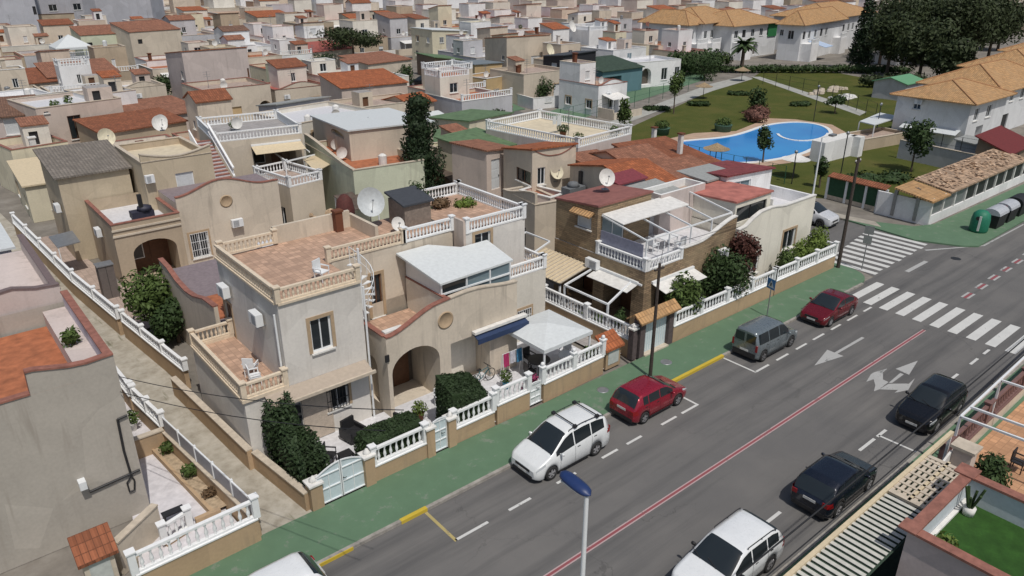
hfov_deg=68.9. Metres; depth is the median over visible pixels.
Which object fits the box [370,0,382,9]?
house
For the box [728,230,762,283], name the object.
red bush
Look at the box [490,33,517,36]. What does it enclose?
house
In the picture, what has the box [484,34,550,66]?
house
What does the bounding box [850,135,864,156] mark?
pool pillar
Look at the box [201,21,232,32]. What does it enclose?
house
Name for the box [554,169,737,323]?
house
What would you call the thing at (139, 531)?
garden wall
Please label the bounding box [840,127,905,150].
terrace wall
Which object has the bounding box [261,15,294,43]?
house
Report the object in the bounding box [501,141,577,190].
house
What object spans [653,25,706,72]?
house
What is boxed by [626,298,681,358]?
gateway
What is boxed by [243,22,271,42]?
house
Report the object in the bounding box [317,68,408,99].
house
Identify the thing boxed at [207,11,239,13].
house
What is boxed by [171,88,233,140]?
house
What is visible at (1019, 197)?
waste bin
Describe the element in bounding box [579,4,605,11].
house
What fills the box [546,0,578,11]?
house
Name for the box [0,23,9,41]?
house
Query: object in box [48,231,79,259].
lean to
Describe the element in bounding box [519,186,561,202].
house
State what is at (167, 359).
garden wall
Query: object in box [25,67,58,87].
house
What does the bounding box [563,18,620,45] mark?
house
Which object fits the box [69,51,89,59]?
house
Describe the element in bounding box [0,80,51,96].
house
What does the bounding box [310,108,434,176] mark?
house
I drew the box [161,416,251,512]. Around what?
fence screen
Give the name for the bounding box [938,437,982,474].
gate pier
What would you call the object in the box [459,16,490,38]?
house
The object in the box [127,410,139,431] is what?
potted plant
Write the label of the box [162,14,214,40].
house
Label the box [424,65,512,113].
house
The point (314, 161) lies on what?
sun sail
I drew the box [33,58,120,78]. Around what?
house
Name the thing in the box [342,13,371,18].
house
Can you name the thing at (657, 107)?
shrub bed
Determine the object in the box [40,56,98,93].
house
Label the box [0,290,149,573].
house
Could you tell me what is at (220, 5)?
house
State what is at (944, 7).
pine tree
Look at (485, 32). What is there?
house
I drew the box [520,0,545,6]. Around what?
house
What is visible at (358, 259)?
spiral staircase
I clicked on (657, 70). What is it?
house
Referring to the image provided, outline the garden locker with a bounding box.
[93,260,119,298]
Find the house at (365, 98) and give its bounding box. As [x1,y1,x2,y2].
[329,84,409,112]
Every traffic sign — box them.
[766,277,775,315]
[861,225,874,268]
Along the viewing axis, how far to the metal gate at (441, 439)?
32.78 m
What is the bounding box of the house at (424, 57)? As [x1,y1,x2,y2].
[414,52,463,74]
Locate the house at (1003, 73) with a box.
[916,58,1023,128]
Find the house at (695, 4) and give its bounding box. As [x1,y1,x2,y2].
[686,3,709,7]
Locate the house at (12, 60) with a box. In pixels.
[0,56,22,66]
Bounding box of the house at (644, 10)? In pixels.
[637,8,645,17]
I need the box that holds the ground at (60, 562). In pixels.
[0,32,1023,575]
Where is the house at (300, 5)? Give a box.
[288,0,315,14]
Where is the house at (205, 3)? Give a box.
[203,0,208,6]
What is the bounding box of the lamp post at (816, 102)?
[813,85,819,121]
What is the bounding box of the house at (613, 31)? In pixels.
[603,20,648,55]
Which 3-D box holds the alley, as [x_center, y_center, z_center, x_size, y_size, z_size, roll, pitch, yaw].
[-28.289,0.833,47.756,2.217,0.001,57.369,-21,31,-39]
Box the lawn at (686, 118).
[631,71,947,199]
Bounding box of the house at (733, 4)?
[714,0,742,8]
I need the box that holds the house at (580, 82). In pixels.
[559,52,641,119]
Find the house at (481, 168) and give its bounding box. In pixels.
[449,139,507,207]
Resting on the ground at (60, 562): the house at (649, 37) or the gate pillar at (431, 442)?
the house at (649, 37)
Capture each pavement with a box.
[189,263,864,575]
[512,104,524,111]
[780,364,1023,575]
[834,212,880,226]
[844,184,1023,246]
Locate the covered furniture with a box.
[561,171,585,194]
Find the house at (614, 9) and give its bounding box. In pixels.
[599,6,623,16]
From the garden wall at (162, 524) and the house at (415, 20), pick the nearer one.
the garden wall at (162, 524)
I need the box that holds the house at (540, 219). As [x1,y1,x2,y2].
[502,186,555,255]
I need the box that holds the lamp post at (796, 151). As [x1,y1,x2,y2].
[791,150,797,183]
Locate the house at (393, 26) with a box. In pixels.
[375,12,411,55]
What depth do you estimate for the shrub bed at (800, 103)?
111.35 m
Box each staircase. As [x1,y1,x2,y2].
[188,123,234,177]
[347,247,374,319]
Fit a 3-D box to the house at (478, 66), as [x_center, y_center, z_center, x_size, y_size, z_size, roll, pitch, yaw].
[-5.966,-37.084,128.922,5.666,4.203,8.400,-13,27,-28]
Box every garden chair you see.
[241,358,258,376]
[245,364,262,387]
[311,258,328,282]
[322,441,336,461]
[522,346,535,363]
[523,361,536,375]
[559,343,571,359]
[582,345,597,359]
[648,236,659,252]
[674,236,686,249]
[1009,447,1023,474]
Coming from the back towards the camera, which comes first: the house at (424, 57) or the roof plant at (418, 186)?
the house at (424, 57)
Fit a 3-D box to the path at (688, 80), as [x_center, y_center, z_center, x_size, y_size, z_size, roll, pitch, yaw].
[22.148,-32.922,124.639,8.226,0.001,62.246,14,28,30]
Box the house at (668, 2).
[656,0,680,5]
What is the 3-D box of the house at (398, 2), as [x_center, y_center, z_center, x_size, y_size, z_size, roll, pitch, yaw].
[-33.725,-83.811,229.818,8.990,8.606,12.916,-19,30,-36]
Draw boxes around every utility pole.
[648,263,664,375]
[836,157,860,267]
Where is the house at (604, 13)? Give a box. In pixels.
[592,9,611,20]
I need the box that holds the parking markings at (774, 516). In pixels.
[456,307,989,540]
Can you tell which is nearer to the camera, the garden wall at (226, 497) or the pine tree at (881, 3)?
the garden wall at (226, 497)
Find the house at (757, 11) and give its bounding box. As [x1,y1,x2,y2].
[742,9,760,14]
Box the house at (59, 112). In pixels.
[6,84,123,143]
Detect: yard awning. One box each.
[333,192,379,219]
[427,110,443,118]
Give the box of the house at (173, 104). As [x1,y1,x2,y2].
[122,95,189,129]
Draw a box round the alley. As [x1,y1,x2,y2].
[0,213,311,534]
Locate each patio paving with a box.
[41,235,162,329]
[125,402,236,566]
[301,341,603,483]
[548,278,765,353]
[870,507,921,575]
[974,401,1023,493]
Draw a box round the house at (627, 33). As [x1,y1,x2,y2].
[584,19,629,38]
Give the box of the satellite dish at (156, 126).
[152,116,167,130]
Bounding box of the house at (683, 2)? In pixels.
[681,0,691,4]
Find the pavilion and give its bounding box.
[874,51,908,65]
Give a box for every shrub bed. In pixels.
[642,105,670,110]
[686,100,710,105]
[727,90,750,95]
[789,101,811,106]
[846,169,914,184]
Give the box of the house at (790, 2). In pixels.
[783,0,802,4]
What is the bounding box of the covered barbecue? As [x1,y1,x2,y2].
[129,194,154,219]
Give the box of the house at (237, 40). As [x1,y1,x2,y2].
[219,34,257,51]
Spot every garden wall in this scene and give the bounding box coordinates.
[9,211,123,334]
[114,503,160,574]
[116,366,134,411]
[117,308,190,388]
[123,492,261,575]
[127,382,164,430]
[133,427,164,458]
[155,503,193,546]
[162,431,261,535]
[170,376,254,469]
[251,449,309,510]
[366,420,428,480]
[448,390,497,442]
[491,371,532,424]
[538,335,607,402]
[545,283,638,357]
[672,267,776,342]
[773,235,839,295]
[897,139,976,167]
[937,366,1023,459]
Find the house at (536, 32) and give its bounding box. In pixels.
[526,27,550,41]
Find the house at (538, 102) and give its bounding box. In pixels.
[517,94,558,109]
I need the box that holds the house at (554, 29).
[539,22,585,47]
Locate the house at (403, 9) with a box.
[386,5,412,13]
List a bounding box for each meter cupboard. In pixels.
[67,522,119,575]
[595,329,624,369]
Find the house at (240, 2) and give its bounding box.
[235,0,252,6]
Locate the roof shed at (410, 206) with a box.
[384,185,433,226]
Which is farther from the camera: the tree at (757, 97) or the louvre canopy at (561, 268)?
the tree at (757, 97)
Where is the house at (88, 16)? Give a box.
[80,14,107,23]
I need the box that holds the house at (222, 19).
[212,12,239,27]
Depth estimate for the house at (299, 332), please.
35.03 m
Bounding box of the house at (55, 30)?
[37,18,75,55]
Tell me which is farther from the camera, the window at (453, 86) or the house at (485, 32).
the house at (485, 32)
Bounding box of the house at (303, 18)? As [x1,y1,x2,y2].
[283,15,333,34]
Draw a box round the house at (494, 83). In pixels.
[473,64,501,91]
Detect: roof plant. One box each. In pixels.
[59,324,80,347]
[409,180,421,188]
[417,185,431,208]
[431,196,451,209]
[453,196,476,207]
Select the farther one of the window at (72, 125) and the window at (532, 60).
the window at (532, 60)
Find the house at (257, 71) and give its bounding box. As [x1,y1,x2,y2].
[249,63,266,81]
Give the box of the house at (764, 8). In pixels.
[761,5,786,15]
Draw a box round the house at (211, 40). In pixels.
[207,39,260,44]
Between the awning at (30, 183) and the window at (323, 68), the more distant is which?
the window at (323, 68)
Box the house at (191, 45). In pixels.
[180,40,220,50]
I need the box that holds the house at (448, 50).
[438,30,484,56]
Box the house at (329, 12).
[316,4,341,28]
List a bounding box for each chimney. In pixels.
[651,126,658,137]
[677,132,685,153]
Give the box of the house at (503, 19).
[490,15,514,23]
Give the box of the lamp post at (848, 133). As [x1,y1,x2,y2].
[840,131,849,173]
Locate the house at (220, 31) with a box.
[213,25,270,50]
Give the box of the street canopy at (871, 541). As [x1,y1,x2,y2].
[783,430,958,575]
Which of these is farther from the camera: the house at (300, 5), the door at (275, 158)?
the house at (300, 5)
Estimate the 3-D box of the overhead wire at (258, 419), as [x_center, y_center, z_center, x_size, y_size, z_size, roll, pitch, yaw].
[-8.825,3.794,23.561,12.782,2.926,0.026,14,27,29]
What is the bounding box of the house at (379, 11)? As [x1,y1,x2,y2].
[373,10,389,18]
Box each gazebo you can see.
[49,35,88,55]
[508,309,592,362]
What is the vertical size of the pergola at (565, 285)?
3.000 m
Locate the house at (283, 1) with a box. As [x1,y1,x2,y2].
[279,0,287,3]
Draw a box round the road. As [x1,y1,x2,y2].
[321,222,1023,575]
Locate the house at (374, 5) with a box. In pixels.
[370,1,378,9]
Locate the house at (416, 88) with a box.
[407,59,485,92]
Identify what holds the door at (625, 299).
in the house at (609, 230)
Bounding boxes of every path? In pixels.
[546,73,702,121]
[597,76,751,127]
[753,77,865,114]
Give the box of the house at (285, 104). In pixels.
[256,96,330,111]
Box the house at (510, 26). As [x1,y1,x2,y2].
[491,23,514,28]
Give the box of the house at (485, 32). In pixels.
[476,26,507,49]
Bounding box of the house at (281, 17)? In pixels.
[275,12,306,23]
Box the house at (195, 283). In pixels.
[158,239,272,345]
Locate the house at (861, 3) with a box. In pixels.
[858,0,877,6]
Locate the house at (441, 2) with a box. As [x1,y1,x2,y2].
[413,0,446,11]
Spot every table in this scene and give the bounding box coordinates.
[161,504,182,521]
[336,448,354,459]
[528,354,549,375]
[559,350,578,367]
[654,232,679,250]
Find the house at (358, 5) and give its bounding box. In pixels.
[345,0,370,11]
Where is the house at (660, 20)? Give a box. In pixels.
[637,9,708,48]
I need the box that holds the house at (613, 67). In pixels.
[595,55,644,91]
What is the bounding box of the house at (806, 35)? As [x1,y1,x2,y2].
[775,6,848,61]
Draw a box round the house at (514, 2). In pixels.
[508,0,519,9]
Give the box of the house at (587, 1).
[578,0,597,4]
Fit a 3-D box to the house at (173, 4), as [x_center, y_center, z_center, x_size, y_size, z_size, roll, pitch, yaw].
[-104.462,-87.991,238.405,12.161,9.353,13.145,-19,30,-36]
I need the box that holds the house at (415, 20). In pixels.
[401,13,438,33]
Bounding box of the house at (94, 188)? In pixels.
[32,136,282,283]
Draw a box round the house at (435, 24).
[429,20,442,27]
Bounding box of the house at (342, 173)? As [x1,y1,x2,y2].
[303,133,424,221]
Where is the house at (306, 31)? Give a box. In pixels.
[294,21,338,42]
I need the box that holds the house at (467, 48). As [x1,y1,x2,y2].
[453,33,484,60]
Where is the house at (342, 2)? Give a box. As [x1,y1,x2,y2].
[335,0,346,10]
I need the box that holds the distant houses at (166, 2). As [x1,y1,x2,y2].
[164,0,1022,5]
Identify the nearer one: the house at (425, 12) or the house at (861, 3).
the house at (425, 12)
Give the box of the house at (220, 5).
[203,0,243,11]
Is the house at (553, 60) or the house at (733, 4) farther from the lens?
the house at (733, 4)
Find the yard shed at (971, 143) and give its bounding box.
[954,135,977,153]
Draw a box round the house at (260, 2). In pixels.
[253,0,278,6]
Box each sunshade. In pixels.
[696,82,712,95]
[703,143,729,157]
[735,67,750,80]
[781,153,810,177]
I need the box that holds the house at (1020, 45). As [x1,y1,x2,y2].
[997,43,1023,51]
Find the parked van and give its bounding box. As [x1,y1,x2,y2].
[732,315,797,361]
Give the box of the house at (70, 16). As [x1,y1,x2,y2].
[38,13,74,21]
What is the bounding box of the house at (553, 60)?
[542,50,597,66]
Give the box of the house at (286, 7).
[266,3,292,11]
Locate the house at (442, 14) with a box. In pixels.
[428,5,458,28]
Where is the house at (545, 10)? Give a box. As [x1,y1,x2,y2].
[541,6,568,15]
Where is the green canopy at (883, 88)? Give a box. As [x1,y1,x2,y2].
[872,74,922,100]
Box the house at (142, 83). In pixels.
[121,68,166,98]
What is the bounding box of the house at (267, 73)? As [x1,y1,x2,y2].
[265,60,301,81]
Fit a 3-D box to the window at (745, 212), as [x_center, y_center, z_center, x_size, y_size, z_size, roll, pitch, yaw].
[15.359,-5.001,48.182,3.350,1.000,0.050,-19,30,-36]
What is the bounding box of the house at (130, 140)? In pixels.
[112,134,171,145]
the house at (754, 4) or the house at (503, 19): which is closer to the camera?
the house at (503, 19)
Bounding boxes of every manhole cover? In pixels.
[597,387,608,392]
[660,359,671,364]
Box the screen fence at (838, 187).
[824,172,890,210]
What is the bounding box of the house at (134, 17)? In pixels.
[129,16,142,18]
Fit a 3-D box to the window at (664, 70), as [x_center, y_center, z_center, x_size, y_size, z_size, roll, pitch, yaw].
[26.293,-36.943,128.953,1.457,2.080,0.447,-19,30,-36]
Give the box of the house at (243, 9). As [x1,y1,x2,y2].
[239,6,272,22]
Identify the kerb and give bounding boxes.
[316,283,1023,575]
[319,354,723,566]
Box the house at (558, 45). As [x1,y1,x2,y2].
[533,35,584,64]
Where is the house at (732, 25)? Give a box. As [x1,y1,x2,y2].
[713,9,779,60]
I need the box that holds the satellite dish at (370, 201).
[357,187,384,222]
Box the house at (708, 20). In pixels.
[681,6,721,51]
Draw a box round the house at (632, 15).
[617,11,643,19]
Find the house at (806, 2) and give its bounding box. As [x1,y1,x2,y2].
[802,0,829,4]
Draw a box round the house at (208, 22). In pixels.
[175,6,213,28]
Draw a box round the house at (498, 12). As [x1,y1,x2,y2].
[483,9,526,16]
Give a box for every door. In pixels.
[148,238,166,268]
[222,298,236,338]
[271,152,282,170]
[293,403,302,425]
[367,269,386,319]
[392,352,409,386]
[491,158,498,189]
[584,273,592,291]
[620,290,631,309]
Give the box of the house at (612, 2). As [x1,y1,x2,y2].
[605,0,620,5]
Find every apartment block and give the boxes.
[0,0,40,32]
[34,0,84,18]
[82,0,95,14]
[94,0,164,23]
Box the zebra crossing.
[835,231,1023,353]
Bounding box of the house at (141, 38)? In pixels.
[109,19,181,67]
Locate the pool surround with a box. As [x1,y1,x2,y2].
[671,118,844,165]
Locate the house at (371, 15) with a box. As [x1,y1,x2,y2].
[338,10,384,18]
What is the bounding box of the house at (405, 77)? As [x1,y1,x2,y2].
[392,72,408,91]
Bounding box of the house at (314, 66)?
[301,45,358,81]
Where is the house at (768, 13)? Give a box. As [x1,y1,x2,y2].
[765,9,786,18]
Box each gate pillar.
[302,474,324,511]
[357,448,376,486]
[425,421,436,458]
[442,411,457,447]
[627,323,639,359]
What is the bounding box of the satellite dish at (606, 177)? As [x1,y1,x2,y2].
[599,168,614,189]
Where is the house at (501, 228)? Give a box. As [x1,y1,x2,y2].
[422,179,547,344]
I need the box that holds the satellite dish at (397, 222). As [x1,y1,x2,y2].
[392,217,404,230]
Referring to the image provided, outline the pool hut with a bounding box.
[809,133,857,161]
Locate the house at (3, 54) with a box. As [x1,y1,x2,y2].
[0,45,26,67]
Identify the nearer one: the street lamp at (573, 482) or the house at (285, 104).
the street lamp at (573, 482)
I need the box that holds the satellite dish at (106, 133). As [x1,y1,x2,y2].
[97,128,115,143]
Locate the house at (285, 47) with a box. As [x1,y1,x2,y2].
[268,37,311,59]
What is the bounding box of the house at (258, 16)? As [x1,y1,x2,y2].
[244,10,283,23]
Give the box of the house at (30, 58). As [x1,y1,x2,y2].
[14,49,74,67]
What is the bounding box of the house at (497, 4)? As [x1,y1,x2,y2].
[481,1,509,8]
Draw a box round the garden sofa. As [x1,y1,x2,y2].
[338,415,365,444]
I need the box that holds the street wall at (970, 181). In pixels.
[874,148,1023,224]
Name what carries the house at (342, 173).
on the ground at (60, 562)
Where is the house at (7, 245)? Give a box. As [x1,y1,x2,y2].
[0,223,15,253]
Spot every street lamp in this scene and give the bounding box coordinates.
[559,470,591,575]
[812,133,836,193]
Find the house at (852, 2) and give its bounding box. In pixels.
[839,0,855,4]
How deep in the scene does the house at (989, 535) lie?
24.36 m
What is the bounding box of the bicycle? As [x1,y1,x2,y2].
[474,362,494,381]
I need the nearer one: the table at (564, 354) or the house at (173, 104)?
the table at (564, 354)
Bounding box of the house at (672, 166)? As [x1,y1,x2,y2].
[653,154,708,179]
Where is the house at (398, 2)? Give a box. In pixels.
[386,0,415,13]
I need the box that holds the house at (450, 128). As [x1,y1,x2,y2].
[433,123,466,150]
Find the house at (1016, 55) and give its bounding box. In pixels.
[956,47,1023,67]
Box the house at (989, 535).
[896,462,1023,575]
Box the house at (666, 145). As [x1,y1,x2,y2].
[611,136,720,162]
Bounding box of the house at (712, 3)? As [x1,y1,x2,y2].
[691,0,714,7]
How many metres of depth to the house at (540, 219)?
53.70 m
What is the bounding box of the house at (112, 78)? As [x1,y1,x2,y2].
[64,70,137,104]
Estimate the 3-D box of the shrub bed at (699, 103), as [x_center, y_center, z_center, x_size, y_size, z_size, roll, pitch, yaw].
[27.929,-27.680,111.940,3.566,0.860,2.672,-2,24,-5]
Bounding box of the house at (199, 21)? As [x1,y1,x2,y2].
[179,12,204,33]
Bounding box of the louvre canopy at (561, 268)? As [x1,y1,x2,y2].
[527,247,587,302]
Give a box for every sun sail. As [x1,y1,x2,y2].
[304,155,329,175]
[857,113,893,136]
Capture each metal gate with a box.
[315,456,364,503]
[432,416,447,451]
[530,380,540,405]
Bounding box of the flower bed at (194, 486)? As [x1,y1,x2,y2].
[152,448,225,523]
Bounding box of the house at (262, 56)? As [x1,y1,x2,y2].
[247,49,281,63]
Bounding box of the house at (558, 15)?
[542,8,577,23]
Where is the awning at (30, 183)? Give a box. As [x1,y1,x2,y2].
[6,157,54,222]
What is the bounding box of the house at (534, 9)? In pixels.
[513,3,549,16]
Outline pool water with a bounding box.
[683,123,828,161]
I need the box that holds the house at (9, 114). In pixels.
[0,94,35,137]
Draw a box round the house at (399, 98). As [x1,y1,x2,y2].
[381,91,436,110]
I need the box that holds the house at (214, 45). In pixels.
[200,40,235,49]
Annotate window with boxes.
[3,119,19,135]
[12,78,18,87]
[48,4,57,11]
[67,115,79,140]
[73,3,81,10]
[76,74,82,83]
[175,171,194,186]
[187,228,213,260]
[209,120,221,123]
[281,206,286,223]
[291,73,296,81]
[306,311,336,355]
[320,63,327,72]
[326,382,352,414]
[450,83,458,93]
[470,47,475,53]
[472,227,492,243]
[515,167,530,186]
[517,304,532,317]
[531,55,540,63]
[536,167,546,186]
[553,83,558,95]
[565,95,571,105]
[569,206,594,231]
[585,71,590,80]
[585,98,591,109]
[602,218,623,236]
[609,100,614,108]
[661,68,666,80]
[734,179,749,184]
[736,199,765,221]
[780,225,797,252]
[787,30,793,39]
[911,101,920,110]
[973,108,978,121]
[985,105,991,118]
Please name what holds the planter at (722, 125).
on the lawn at (686, 118)
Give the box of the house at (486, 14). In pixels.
[459,11,494,29]
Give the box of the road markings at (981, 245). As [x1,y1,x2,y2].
[926,224,1023,250]
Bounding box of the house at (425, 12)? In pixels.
[421,9,458,23]
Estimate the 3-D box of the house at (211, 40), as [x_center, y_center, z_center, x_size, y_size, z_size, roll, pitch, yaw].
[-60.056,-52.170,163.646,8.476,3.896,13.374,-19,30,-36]
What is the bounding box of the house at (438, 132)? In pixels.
[433,128,440,141]
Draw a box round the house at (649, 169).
[567,158,677,188]
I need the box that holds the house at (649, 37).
[632,22,662,54]
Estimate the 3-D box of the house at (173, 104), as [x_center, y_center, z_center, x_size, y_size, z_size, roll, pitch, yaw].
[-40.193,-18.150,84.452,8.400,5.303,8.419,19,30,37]
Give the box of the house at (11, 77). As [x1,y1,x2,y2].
[0,59,41,90]
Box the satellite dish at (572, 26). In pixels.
[569,21,575,31]
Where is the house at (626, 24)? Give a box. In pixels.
[610,15,638,38]
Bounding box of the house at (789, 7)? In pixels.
[787,4,805,9]
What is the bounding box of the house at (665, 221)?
[644,178,705,234]
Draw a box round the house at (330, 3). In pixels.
[315,3,342,15]
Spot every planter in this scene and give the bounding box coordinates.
[654,120,669,135]
[714,117,731,132]
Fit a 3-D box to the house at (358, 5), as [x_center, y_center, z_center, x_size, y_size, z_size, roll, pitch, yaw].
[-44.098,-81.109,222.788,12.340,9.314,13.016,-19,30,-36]
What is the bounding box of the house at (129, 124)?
[72,107,187,142]
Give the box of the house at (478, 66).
[456,59,503,73]
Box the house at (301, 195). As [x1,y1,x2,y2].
[252,159,325,223]
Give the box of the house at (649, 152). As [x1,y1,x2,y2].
[589,143,670,161]
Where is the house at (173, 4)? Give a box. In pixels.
[165,0,194,13]
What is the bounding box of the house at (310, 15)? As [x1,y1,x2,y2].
[304,9,324,20]
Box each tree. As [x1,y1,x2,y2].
[117,263,173,321]
[149,295,189,342]
[150,74,171,94]
[310,50,336,60]
[315,26,385,53]
[396,63,413,85]
[399,92,446,196]
[534,76,555,96]
[616,97,632,123]
[663,270,705,320]
[669,70,684,113]
[687,52,724,81]
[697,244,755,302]
[721,52,734,65]
[730,36,758,72]
[747,85,767,106]
[757,124,774,162]
[813,156,829,187]
[823,95,847,113]
[846,0,876,64]
[863,10,918,74]
[872,14,901,64]
[875,0,932,21]
[880,0,940,62]
[894,16,960,75]
[901,117,936,171]
[914,0,971,33]
[922,36,982,74]
[931,0,1004,48]
[962,0,1017,56]
[971,3,1023,56]
[996,0,1023,50]
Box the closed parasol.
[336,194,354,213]
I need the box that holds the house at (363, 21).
[339,11,395,53]
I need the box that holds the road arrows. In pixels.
[815,261,926,392]
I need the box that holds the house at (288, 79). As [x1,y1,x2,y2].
[266,57,320,102]
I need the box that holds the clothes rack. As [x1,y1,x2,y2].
[500,347,522,378]
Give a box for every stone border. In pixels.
[808,86,847,94]
[828,93,856,99]
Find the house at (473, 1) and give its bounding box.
[468,0,493,2]
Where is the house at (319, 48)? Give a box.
[307,40,354,67]
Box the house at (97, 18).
[72,8,105,25]
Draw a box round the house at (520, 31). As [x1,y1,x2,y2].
[508,25,534,35]
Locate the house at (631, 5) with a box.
[621,0,652,10]
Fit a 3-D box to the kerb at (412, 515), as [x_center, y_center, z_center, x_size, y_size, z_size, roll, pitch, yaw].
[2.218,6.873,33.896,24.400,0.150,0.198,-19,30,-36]
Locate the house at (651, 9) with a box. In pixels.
[646,5,676,16]
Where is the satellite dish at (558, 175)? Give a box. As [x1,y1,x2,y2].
[550,167,562,181]
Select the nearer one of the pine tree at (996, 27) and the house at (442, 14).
the pine tree at (996, 27)
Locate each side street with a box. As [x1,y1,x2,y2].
[336,68,527,114]
[810,219,935,275]
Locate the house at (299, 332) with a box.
[186,208,517,459]
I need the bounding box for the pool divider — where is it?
[776,133,828,140]
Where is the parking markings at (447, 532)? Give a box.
[425,512,456,541]
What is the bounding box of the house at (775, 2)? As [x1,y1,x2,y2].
[765,0,783,6]
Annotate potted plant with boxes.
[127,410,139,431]
[411,400,428,419]
[500,369,512,389]
[521,371,537,388]
[557,124,568,137]
[573,132,583,140]
[614,306,626,327]
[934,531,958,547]
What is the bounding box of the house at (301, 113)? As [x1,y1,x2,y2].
[254,101,369,170]
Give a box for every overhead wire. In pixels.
[119,376,403,410]
[121,392,385,430]
[660,223,738,262]
[737,339,1023,575]
[766,355,1023,575]
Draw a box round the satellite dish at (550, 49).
[547,44,553,53]
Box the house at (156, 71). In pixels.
[138,63,171,93]
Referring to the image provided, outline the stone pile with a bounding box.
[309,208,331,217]
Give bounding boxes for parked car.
[248,551,326,575]
[410,76,421,85]
[511,400,609,480]
[609,375,685,423]
[671,508,784,575]
[790,451,877,518]
[800,288,857,326]
[811,201,838,227]
[895,373,967,433]
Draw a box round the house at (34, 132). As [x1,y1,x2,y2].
[0,115,67,194]
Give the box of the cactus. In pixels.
[962,486,986,517]
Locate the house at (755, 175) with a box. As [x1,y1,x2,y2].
[706,160,775,188]
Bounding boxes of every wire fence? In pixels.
[560,77,689,122]
[683,143,786,182]
[763,71,877,114]
[904,131,975,149]
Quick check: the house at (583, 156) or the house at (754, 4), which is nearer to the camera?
the house at (583, 156)
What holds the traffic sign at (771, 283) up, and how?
on the pavement at (336, 525)
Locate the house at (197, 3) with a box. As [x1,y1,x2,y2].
[164,0,200,10]
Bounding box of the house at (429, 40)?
[410,27,467,59]
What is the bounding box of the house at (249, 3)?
[245,1,253,6]
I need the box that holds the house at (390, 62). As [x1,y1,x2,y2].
[338,51,411,78]
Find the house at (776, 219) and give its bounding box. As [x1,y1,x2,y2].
[677,163,816,290]
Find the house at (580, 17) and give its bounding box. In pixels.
[561,11,591,24]
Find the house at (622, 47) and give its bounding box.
[581,37,645,57]
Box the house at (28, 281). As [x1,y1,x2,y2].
[0,234,63,316]
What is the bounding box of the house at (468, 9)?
[456,3,484,18]
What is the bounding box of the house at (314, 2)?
[311,0,345,12]
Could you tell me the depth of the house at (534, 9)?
212.58 m
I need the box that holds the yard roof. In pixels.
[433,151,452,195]
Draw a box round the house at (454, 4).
[447,0,462,10]
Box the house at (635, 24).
[632,18,642,28]
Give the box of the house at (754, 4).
[742,0,765,9]
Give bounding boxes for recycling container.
[969,209,990,233]
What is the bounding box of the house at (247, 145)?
[196,109,305,176]
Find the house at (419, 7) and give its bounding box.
[415,4,437,15]
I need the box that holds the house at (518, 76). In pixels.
[490,56,559,104]
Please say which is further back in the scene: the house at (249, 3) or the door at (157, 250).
the house at (249, 3)
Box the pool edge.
[684,122,832,162]
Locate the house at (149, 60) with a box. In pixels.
[134,53,166,66]
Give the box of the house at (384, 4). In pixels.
[383,0,412,10]
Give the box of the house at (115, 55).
[87,40,138,80]
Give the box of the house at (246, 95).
[181,72,271,120]
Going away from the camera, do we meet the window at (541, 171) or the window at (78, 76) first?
the window at (541, 171)
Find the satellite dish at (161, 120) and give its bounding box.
[155,114,167,130]
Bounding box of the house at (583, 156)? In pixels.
[576,149,601,174]
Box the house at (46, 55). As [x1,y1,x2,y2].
[34,49,70,61]
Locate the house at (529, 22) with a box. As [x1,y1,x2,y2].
[514,16,541,31]
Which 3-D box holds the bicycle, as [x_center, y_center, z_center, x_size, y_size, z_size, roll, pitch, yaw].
[-1.494,4.425,38.046,1.718,0.996,0.560,-20,31,-38]
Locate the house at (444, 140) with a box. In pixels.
[434,127,516,171]
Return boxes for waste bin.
[985,204,1009,228]
[998,199,1019,222]
[1008,193,1023,216]
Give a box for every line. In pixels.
[543,329,925,575]
[546,330,924,575]
[961,254,1023,298]
[963,259,1020,297]
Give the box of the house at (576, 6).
[574,0,578,9]
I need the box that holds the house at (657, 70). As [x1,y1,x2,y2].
[621,48,680,87]
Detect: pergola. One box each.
[274,149,314,174]
[525,231,549,255]
[563,268,641,325]
[951,356,1023,450]
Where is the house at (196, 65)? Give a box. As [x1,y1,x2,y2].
[165,47,250,99]
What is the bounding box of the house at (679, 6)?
[668,5,685,8]
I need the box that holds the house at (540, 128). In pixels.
[485,108,632,151]
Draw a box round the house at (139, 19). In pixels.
[129,18,158,20]
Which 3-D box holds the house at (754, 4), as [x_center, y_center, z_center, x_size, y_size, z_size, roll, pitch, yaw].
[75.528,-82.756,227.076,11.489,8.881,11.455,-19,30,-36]
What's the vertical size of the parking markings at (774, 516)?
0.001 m
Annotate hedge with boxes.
[260,390,300,465]
[266,421,330,485]
[353,410,422,459]
[434,371,487,422]
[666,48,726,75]
[716,63,914,73]
[858,71,932,87]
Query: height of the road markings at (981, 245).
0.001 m
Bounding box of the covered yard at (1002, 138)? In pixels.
[975,125,1023,156]
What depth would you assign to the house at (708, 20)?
162.48 m
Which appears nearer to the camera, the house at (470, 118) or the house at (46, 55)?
the house at (470, 118)
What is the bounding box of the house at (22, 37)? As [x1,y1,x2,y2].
[0,15,51,51]
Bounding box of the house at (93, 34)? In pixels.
[69,24,116,55]
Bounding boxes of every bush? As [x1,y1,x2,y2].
[157,440,173,454]
[180,462,196,479]
[200,485,216,498]
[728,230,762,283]
[742,104,770,122]
[775,246,800,276]
[789,236,815,266]
[805,225,829,257]
[975,451,1013,487]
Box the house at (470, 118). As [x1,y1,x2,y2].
[428,109,513,129]
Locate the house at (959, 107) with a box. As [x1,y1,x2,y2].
[889,77,1017,148]

